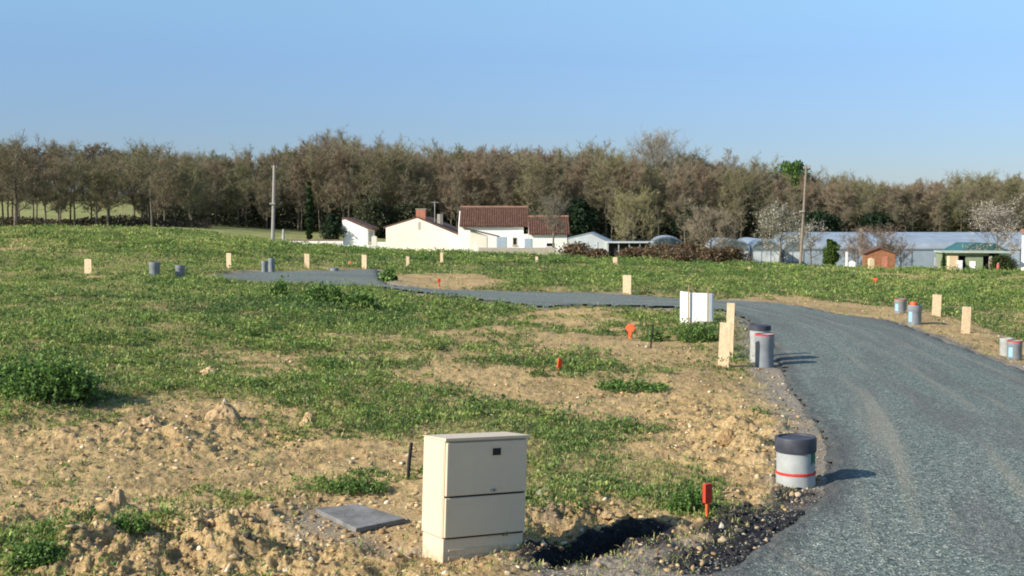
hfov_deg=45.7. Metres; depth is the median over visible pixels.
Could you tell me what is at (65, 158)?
bare tree
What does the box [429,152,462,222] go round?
bare tree
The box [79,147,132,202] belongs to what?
bare tree
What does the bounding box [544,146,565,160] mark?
bare tree
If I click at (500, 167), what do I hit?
bare tree
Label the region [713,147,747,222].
bare tree
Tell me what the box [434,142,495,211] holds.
bare tree
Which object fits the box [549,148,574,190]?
bare tree
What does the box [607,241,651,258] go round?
open shed
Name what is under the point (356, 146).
bare tree
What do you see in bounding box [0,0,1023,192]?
sky
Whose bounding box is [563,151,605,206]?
bare tree
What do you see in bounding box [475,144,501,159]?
bare tree
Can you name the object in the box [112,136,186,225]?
bare tree
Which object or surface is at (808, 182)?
bare tree
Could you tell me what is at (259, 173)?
bare tree
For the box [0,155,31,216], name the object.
bare tree
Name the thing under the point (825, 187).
bare tree
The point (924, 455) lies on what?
road
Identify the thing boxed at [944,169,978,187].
bare tree
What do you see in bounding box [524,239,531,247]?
door
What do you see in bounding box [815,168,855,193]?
bare tree
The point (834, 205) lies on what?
bare tree
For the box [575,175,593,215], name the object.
bare tree
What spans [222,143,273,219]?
bare tree
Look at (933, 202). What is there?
bare tree
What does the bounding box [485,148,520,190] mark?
bare tree
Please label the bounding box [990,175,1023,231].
bare tree
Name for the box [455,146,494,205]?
bare tree
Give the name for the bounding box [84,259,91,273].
marker board
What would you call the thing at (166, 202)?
bare tree
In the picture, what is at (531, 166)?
bare tree
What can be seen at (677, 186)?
bare tree
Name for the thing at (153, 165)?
bare tree
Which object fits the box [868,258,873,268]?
cream block
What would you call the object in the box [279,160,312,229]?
bare tree
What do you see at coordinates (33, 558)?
weed clump
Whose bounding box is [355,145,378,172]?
bare tree
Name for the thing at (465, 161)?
bare tree
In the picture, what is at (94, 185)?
bare tree
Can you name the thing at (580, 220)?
evergreen tree
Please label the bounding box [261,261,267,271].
inspection pipe
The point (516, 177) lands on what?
bare tree
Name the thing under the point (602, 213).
bare tree
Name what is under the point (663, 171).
bare tree
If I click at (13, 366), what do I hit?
weed clump
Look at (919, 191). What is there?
bare tree
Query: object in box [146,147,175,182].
bare tree
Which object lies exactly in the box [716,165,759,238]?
bare tree
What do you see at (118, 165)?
bare tree
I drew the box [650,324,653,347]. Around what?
iron bar
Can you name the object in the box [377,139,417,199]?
bare tree
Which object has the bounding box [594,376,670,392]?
weed clump
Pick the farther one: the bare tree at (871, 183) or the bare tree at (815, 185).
the bare tree at (871, 183)
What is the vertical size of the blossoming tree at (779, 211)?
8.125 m
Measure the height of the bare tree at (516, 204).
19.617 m
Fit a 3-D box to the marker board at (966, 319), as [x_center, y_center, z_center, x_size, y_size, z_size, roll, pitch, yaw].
[9.749,0.806,26.116,0.178,0.813,0.035,2,3,5]
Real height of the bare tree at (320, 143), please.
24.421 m
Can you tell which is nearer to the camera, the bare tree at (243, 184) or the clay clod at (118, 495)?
the clay clod at (118, 495)
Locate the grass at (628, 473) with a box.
[0,245,1023,575]
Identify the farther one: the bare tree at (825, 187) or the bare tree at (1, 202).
the bare tree at (825, 187)
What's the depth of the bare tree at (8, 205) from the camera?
235.64 m
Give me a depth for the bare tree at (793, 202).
253.36 m
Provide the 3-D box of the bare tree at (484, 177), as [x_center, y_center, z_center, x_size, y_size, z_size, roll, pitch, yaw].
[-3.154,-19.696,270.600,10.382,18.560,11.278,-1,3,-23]
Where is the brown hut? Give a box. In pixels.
[860,246,896,268]
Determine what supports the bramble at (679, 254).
on the ground at (590, 544)
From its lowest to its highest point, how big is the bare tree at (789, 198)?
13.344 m
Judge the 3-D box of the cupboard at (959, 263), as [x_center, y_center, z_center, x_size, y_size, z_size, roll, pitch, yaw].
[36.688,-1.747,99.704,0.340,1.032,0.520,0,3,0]
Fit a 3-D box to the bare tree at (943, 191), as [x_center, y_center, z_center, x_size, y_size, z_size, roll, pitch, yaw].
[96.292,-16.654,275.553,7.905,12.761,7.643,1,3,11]
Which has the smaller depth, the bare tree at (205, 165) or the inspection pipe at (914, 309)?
the inspection pipe at (914, 309)
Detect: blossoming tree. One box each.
[752,197,816,262]
[795,218,830,265]
[961,191,1023,256]
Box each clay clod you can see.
[107,488,126,505]
[141,414,161,428]
[198,366,219,375]
[204,402,240,421]
[297,411,316,428]
[598,511,615,518]
[715,428,735,446]
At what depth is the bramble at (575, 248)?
93.54 m
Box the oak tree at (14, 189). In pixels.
[0,129,44,226]
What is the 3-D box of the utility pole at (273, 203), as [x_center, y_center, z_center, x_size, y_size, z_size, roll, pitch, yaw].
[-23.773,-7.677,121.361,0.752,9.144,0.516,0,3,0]
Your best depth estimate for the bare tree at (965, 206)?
256.80 m
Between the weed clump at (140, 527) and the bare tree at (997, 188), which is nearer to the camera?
the weed clump at (140, 527)
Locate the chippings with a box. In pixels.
[616,386,828,575]
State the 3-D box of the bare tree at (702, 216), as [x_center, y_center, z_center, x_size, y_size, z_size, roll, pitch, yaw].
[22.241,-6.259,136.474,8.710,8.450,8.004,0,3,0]
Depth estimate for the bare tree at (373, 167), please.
257.43 m
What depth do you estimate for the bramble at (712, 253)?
89.08 m
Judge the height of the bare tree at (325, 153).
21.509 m
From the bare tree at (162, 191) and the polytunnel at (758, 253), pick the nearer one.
the polytunnel at (758, 253)
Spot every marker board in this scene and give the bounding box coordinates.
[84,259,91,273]
[226,253,231,268]
[304,254,309,268]
[362,255,366,268]
[440,252,442,262]
[623,275,630,293]
[718,322,730,367]
[726,303,734,355]
[932,294,941,316]
[961,307,970,333]
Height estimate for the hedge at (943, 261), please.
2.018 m
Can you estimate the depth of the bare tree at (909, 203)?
261.25 m
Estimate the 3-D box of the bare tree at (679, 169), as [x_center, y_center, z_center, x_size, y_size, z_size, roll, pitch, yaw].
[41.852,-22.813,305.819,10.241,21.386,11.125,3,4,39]
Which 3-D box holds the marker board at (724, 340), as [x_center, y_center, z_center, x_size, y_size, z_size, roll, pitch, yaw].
[3.189,0.973,18.288,0.163,0.913,0.035,3,4,14]
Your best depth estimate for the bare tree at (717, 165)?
282.51 m
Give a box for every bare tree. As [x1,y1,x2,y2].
[0,141,27,225]
[0,145,7,216]
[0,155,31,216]
[4,148,30,216]
[5,138,34,160]
[9,148,46,219]
[21,151,48,217]
[24,144,59,200]
[28,167,68,223]
[38,156,78,219]
[40,137,80,176]
[40,139,69,188]
[43,150,58,189]
[46,167,78,218]
[50,156,96,226]
[55,155,85,219]
[66,159,127,225]
[70,142,108,200]
[74,162,104,216]
[77,159,126,216]
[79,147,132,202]
[80,141,113,174]
[86,159,123,224]
[86,160,129,226]
[90,147,116,168]
[97,147,130,202]
[107,151,155,221]
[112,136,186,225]
[114,150,156,211]
[115,142,155,202]
[124,164,156,224]
[128,147,166,218]
[141,159,189,220]
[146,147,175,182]
[146,161,169,219]
[155,150,178,175]
[158,167,189,219]
[164,148,215,219]
[169,160,210,219]
[171,148,214,212]
[175,151,208,206]
[196,167,225,218]
[200,158,215,206]
[201,149,221,210]
[202,160,230,224]
[208,152,244,180]
[210,180,227,225]
[213,159,259,226]
[214,154,241,186]
[216,158,236,223]
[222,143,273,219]
[225,162,254,223]
[227,152,263,225]
[241,186,252,227]
[248,159,286,228]
[254,166,282,228]
[256,145,283,182]
[256,150,284,199]
[256,152,284,191]
[267,179,282,212]
[271,144,306,228]
[274,146,297,177]
[277,150,319,230]
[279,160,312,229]
[288,143,324,227]
[293,178,305,231]
[297,124,352,149]
[299,133,340,221]
[300,139,350,231]
[307,141,340,230]
[310,140,364,216]
[319,170,336,212]
[323,146,361,214]
[323,146,366,215]
[330,130,363,148]
[332,131,376,155]
[338,142,407,212]
[340,168,358,216]
[353,141,387,198]
[354,155,377,210]
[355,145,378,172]
[364,141,418,207]
[366,130,407,180]
[368,172,382,197]
[372,137,422,209]
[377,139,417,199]
[396,158,438,216]
[396,170,412,205]
[408,154,436,206]
[410,178,432,210]
[416,145,445,200]
[417,157,439,207]
[419,137,462,206]
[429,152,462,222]
[433,159,471,224]
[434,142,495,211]
[436,147,467,209]
[450,178,465,226]
[454,149,489,205]
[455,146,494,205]
[465,156,495,203]
[466,187,484,205]
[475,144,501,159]
[476,160,516,205]
[477,154,518,205]
[478,146,509,156]
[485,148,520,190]
[486,148,515,194]
[496,176,511,205]
[506,147,563,214]
[507,152,537,231]
[507,156,537,213]
[516,143,559,194]
[524,145,563,192]
[526,193,570,247]
[527,160,563,214]
[532,181,546,214]
[535,162,574,214]
[544,142,601,194]
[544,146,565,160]
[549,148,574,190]
[551,172,566,213]
[553,158,592,236]
[558,158,580,193]
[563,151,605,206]
[565,156,579,190]
[570,135,620,209]
[571,138,635,231]
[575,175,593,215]
[576,143,634,237]
[580,146,632,237]
[581,162,609,231]
[604,175,619,239]
[609,156,653,240]
[612,156,650,239]
[618,121,694,233]
[623,180,638,239]
[632,162,677,238]
[642,168,679,234]
[645,162,671,211]
[651,178,663,235]
[658,143,712,204]
[659,164,698,240]
[663,145,707,166]
[665,173,701,214]
[669,158,691,206]
[669,202,715,243]
[671,193,692,241]
[676,201,743,249]
[680,156,719,215]
[688,158,726,192]
[690,157,728,208]
[699,190,717,243]
[701,165,725,222]
[705,157,762,237]
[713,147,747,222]
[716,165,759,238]
[717,165,735,209]
[734,171,771,237]
[734,198,749,237]
[737,152,784,237]
[750,181,779,237]
[759,195,777,238]
[762,174,797,228]
[765,170,793,224]
[777,185,806,230]
[786,191,801,231]
[790,165,840,190]
[796,174,820,206]
[796,183,827,225]
[797,181,829,219]
[809,198,818,211]
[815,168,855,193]
[817,180,837,213]
[817,183,834,214]
[820,181,857,229]
[834,174,890,225]
[834,183,859,230]
[836,204,852,231]
[847,178,881,207]
[848,174,873,202]
[853,198,875,224]
[857,191,884,215]
[862,182,886,211]
[873,181,909,223]
[885,194,903,230]
[894,189,924,231]
[895,184,920,231]
[901,200,918,231]
[905,181,926,218]
[913,177,928,192]
[914,187,955,231]
[915,183,933,230]
[926,188,947,231]
[928,180,950,220]
[934,204,952,231]
[938,168,974,216]
[938,186,976,231]
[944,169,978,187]
[954,198,970,229]
[956,167,1019,231]
[959,185,984,218]
[972,168,1003,194]
[975,175,1007,207]
[979,183,1001,229]
[987,194,1001,231]
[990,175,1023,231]
[1001,186,1023,230]
[1003,170,1023,188]
[1016,194,1023,228]
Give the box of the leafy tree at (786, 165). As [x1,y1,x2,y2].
[770,160,817,205]
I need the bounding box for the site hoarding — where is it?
[680,285,713,323]
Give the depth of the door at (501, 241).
151.85 m
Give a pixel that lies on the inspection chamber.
(355, 518)
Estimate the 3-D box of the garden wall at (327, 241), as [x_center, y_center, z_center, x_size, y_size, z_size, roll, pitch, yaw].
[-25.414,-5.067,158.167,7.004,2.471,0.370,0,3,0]
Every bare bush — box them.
[838,230,867,267]
[850,221,915,256]
[891,236,915,267]
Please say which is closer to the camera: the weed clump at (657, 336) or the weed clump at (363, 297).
the weed clump at (657, 336)
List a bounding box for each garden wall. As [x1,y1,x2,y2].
[289,240,343,244]
[377,242,386,248]
[479,248,555,254]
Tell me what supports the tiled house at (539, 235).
on the ground at (590, 544)
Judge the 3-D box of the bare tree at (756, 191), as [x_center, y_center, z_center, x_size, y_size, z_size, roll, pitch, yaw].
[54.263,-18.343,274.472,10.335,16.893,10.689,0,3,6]
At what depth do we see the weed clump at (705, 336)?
21.30 m
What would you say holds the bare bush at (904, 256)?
on the ground at (590, 544)
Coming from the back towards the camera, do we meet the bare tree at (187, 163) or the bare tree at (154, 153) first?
the bare tree at (154, 153)
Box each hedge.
[941,252,945,268]
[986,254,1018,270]
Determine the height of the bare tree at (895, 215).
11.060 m
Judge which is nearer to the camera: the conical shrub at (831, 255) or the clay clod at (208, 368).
the clay clod at (208, 368)
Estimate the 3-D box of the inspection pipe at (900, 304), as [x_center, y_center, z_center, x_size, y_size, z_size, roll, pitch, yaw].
[9.609,0.524,30.090,0.303,0.517,0.303,0,3,0]
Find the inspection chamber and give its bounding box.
[315,504,404,532]
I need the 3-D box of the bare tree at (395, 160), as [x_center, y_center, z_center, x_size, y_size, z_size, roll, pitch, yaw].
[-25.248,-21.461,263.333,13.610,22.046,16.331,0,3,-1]
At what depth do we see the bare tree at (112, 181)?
218.38 m
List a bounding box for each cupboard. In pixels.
[947,256,957,269]
[957,260,962,269]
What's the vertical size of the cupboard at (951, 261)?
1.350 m
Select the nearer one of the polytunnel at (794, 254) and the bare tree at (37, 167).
the polytunnel at (794, 254)
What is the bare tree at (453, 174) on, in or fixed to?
on the ground at (590, 544)
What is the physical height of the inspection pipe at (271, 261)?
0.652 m
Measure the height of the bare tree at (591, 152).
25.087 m
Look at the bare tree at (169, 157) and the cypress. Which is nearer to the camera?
the cypress
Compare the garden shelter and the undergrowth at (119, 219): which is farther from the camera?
the undergrowth at (119, 219)
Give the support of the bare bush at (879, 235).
on the ground at (590, 544)
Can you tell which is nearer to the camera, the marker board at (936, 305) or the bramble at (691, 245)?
the marker board at (936, 305)
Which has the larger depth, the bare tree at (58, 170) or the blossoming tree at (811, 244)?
the bare tree at (58, 170)
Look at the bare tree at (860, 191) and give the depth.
256.60 m
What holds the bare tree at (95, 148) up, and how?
on the ground at (590, 544)
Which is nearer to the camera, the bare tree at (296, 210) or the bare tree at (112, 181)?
the bare tree at (112, 181)
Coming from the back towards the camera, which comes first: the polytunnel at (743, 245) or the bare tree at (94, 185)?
the bare tree at (94, 185)
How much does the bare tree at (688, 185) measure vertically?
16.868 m
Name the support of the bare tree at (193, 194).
on the ground at (590, 544)
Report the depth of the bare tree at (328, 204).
256.38 m
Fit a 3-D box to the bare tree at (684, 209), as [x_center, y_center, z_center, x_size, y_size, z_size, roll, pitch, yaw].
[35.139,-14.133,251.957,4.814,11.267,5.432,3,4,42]
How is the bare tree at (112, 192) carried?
on the ground at (590, 544)
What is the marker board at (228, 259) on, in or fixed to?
on the ground at (590, 544)
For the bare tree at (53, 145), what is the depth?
528.09 m
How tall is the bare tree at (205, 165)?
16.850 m
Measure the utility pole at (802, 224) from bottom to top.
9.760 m
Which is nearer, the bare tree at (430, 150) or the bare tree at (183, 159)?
the bare tree at (430, 150)
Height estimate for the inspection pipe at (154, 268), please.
0.652 m
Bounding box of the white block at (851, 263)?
[849,261,854,266]
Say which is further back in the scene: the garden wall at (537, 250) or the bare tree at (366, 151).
the bare tree at (366, 151)
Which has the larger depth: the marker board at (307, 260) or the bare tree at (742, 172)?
the bare tree at (742, 172)
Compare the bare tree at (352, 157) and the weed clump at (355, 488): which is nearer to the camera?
the weed clump at (355, 488)
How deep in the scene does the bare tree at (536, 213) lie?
269.30 m
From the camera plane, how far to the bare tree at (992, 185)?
284.10 m
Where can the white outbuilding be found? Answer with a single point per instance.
(359, 232)
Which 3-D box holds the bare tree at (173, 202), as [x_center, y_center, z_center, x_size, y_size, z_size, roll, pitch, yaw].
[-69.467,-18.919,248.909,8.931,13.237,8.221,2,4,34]
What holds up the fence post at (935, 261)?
on the ground at (590, 544)
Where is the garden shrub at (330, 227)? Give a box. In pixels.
[319,212,347,239]
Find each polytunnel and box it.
[649,235,682,250]
[705,237,749,258]
[738,237,779,262]
[768,238,799,264]
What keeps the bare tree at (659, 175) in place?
on the ground at (590, 544)
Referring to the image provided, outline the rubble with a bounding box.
[0,282,1023,575]
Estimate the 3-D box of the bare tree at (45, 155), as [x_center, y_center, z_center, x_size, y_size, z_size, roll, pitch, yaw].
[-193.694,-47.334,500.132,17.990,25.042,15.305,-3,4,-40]
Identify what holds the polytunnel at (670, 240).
on the ground at (590, 544)
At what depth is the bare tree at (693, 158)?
283.09 m
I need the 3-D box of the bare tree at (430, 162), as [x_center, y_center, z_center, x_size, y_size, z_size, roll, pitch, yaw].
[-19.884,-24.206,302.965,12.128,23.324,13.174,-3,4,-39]
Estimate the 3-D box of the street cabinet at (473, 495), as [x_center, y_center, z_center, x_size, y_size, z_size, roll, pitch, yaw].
[-0.236,1.377,7.713,0.608,0.903,0.325,2,0,-31]
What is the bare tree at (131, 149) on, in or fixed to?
on the ground at (590, 544)
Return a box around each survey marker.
[557,358,562,370]
[626,324,634,338]
[703,483,711,518]
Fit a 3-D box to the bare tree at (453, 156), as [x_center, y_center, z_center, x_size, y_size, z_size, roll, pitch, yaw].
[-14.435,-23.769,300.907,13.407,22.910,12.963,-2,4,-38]
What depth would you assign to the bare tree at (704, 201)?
258.09 m
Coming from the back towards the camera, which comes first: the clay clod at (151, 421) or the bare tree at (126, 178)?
the bare tree at (126, 178)
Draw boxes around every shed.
[464,227,499,251]
[567,232,611,249]
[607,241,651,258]
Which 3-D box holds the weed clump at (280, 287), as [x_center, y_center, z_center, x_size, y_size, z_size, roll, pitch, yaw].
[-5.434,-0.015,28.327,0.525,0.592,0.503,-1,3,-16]
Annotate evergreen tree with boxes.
[352,197,394,237]
[384,202,433,224]
[563,197,599,237]
[795,209,844,231]
[854,211,894,231]
[943,217,984,231]
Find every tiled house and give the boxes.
[458,206,527,251]
[524,215,569,253]
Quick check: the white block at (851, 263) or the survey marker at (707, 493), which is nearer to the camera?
the survey marker at (707, 493)
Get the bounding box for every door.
[497,237,505,247]
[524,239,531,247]
[882,256,887,267]
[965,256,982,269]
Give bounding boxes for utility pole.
[269,165,276,241]
[799,165,810,264]
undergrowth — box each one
[0,214,211,228]
[142,179,1023,240]
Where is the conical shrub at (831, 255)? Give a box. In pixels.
[822,239,841,264]
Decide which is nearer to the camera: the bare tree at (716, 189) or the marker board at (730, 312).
the marker board at (730, 312)
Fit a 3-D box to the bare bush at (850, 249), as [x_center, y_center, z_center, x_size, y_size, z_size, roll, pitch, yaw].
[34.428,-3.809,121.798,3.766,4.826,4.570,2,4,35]
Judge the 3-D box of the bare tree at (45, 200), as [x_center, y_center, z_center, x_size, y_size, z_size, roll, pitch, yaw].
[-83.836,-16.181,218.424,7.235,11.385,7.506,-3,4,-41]
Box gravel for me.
[210,476,823,575]
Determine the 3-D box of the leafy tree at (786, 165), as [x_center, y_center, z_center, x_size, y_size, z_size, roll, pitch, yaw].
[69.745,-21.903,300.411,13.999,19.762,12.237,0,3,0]
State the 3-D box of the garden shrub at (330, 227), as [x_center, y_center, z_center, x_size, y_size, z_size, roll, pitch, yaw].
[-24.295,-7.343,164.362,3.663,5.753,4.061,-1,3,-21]
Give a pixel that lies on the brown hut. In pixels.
(881, 257)
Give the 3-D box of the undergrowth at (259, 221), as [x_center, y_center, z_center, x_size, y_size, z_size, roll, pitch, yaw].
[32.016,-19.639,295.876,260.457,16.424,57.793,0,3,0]
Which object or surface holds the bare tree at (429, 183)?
on the ground at (590, 544)
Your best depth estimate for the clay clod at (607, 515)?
8.53 m
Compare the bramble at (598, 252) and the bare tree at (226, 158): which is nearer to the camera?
the bramble at (598, 252)
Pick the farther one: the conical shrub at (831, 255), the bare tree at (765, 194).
the bare tree at (765, 194)
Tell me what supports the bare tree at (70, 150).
on the ground at (590, 544)
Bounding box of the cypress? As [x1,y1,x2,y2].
[304,181,313,239]
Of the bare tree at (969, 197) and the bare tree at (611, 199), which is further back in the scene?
the bare tree at (969, 197)
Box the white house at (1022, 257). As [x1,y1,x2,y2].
[1020,229,1023,270]
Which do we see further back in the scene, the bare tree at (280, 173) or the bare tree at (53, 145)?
the bare tree at (53, 145)
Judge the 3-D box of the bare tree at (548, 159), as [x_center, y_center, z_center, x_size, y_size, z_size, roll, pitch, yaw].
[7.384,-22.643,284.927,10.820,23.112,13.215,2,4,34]
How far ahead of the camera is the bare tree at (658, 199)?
257.70 m
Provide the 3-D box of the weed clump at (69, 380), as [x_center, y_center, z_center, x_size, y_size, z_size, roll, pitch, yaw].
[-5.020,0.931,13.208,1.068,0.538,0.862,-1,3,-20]
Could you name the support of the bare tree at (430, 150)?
on the ground at (590, 544)
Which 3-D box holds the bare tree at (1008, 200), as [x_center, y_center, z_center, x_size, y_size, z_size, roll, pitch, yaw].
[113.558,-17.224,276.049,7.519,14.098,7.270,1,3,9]
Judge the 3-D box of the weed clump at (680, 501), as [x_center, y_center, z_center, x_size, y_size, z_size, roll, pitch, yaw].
[1.269,1.494,8.790,0.346,0.237,0.277,0,3,0]
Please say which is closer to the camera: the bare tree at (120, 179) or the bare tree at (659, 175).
the bare tree at (120, 179)
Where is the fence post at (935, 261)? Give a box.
[934,257,937,267]
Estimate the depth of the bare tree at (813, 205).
258.60 m
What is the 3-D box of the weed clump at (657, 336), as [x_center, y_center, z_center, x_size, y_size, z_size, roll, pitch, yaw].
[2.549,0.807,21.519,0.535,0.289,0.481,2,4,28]
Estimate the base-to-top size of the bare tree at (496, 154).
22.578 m
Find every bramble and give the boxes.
[554,241,595,256]
[584,248,609,257]
[615,246,646,258]
[639,242,682,258]
[654,246,701,261]
[674,242,707,260]
[695,246,725,261]
[717,246,754,262]
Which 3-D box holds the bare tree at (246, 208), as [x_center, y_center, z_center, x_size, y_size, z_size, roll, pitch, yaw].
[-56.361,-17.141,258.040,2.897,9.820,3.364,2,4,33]
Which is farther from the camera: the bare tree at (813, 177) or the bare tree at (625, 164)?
the bare tree at (813, 177)
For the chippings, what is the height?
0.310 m
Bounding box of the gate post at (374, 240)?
[371,236,376,249]
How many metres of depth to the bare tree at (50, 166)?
516.14 m
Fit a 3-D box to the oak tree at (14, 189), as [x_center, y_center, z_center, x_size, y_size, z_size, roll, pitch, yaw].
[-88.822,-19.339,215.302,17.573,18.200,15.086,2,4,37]
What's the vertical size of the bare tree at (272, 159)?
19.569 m
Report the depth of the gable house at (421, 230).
159.12 m
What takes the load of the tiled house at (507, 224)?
on the ground at (590, 544)
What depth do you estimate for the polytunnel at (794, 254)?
141.27 m
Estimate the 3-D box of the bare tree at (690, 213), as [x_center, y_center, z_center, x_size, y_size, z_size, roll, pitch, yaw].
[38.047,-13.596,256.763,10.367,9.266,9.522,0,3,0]
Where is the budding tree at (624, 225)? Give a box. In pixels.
[610,180,669,240]
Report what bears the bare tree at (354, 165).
on the ground at (590, 544)
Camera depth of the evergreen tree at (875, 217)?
253.34 m
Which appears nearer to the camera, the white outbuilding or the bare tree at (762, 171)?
the white outbuilding
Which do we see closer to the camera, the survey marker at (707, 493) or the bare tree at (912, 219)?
the survey marker at (707, 493)
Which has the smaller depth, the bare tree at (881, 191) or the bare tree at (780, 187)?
the bare tree at (780, 187)
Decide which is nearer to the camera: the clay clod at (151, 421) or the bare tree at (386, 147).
the clay clod at (151, 421)
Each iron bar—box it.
[406,442,412,479]
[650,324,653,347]
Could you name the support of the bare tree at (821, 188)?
on the ground at (590, 544)
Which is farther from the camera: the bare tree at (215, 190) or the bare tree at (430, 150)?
the bare tree at (430, 150)
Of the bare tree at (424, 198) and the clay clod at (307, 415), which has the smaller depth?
the clay clod at (307, 415)
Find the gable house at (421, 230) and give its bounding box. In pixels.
[383,201,457,251]
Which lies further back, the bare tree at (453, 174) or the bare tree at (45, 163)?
the bare tree at (453, 174)
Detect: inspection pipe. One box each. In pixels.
[149,262,159,276]
[175,265,184,277]
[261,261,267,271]
[268,258,274,271]
[749,324,770,361]
[755,333,773,367]
[775,433,816,489]
[894,298,906,313]
[907,302,921,325]
[999,337,1013,355]
[1007,340,1022,360]
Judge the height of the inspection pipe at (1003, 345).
0.502 m
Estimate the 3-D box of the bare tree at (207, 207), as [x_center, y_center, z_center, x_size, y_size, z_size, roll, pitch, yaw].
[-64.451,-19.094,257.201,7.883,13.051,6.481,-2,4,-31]
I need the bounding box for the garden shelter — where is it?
[934,250,1009,269]
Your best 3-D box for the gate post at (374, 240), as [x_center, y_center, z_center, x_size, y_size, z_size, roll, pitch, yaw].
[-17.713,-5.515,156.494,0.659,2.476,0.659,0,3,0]
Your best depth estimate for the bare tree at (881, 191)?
299.95 m
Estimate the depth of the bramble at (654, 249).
90.87 m
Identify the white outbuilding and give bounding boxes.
[342,217,378,244]
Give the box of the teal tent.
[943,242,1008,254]
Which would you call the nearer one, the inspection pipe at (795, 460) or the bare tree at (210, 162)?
the inspection pipe at (795, 460)
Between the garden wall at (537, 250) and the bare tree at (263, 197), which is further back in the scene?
the bare tree at (263, 197)
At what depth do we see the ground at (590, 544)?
11.18 m
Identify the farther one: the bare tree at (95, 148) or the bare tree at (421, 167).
the bare tree at (95, 148)
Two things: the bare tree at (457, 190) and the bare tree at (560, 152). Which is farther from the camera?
the bare tree at (560, 152)
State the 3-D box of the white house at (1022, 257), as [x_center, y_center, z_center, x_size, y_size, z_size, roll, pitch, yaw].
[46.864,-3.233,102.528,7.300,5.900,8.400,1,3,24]
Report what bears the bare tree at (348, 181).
on the ground at (590, 544)
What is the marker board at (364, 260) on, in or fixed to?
on the ground at (590, 544)
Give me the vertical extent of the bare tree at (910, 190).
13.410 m
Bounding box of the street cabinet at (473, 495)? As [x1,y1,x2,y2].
[422,432,529,562]
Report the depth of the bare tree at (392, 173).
271.42 m
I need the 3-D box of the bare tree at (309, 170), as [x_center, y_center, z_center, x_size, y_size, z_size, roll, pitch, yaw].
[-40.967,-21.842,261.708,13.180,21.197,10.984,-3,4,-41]
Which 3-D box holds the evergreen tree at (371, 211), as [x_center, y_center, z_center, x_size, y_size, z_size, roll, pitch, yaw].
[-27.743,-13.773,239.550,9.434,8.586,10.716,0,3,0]
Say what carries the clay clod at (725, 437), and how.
on the ground at (590, 544)
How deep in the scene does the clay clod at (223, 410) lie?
12.75 m
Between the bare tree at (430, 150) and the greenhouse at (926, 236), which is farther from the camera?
the bare tree at (430, 150)
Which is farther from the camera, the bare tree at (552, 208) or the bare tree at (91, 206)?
the bare tree at (91, 206)
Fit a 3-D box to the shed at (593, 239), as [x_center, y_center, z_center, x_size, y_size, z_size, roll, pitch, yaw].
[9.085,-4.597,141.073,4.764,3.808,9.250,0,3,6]
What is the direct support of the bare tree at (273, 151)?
on the ground at (590, 544)
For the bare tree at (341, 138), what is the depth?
342.52 m
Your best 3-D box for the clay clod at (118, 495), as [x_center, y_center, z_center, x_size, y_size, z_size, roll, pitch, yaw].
[-2.877,1.580,8.851,0.187,0.255,0.175,0,3,0]
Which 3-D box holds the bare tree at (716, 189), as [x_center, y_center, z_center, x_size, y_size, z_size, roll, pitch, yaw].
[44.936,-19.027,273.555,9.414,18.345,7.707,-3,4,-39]
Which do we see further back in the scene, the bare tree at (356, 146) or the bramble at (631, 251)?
the bare tree at (356, 146)
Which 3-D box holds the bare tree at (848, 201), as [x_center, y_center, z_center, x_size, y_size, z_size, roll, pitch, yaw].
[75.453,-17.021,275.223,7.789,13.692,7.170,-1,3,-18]
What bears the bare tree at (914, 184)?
on the ground at (590, 544)
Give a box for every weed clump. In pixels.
[0,349,102,401]
[0,353,44,390]
[2,535,70,567]
[113,512,151,532]
[267,275,289,295]
[297,278,347,302]
[323,473,389,494]
[340,286,379,309]
[377,265,398,281]
[415,254,436,260]
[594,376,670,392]
[639,326,671,341]
[664,478,709,512]
[675,321,718,343]
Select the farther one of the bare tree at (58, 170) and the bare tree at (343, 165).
the bare tree at (343, 165)
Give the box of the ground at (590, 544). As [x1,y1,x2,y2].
[0,192,1023,575]
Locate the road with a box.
[215,269,1023,575]
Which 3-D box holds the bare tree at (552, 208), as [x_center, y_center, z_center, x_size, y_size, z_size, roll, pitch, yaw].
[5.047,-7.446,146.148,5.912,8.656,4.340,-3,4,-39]
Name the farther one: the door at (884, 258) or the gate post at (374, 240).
the gate post at (374, 240)
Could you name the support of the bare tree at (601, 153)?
on the ground at (590, 544)
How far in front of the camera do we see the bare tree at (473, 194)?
255.91 m
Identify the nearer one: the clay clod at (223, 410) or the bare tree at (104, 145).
the clay clod at (223, 410)
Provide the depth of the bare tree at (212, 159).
319.62 m
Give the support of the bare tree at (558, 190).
on the ground at (590, 544)
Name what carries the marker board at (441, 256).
on the ground at (590, 544)
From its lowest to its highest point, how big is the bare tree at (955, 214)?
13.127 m
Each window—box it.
[512,237,517,245]
[545,243,554,247]
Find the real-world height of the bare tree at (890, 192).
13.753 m
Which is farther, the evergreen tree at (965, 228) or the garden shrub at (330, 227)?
the evergreen tree at (965, 228)
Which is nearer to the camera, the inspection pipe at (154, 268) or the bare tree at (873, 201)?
the inspection pipe at (154, 268)
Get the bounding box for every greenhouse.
[776,232,1023,238]
[783,235,1021,239]
[793,239,1021,266]
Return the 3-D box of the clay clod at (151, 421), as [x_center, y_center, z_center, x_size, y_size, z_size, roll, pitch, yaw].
[-3.645,1.355,12.297,0.243,0.159,0.187,0,3,0]
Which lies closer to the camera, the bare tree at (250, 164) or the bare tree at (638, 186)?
the bare tree at (638, 186)
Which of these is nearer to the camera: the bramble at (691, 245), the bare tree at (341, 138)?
the bramble at (691, 245)
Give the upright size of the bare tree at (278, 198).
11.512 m

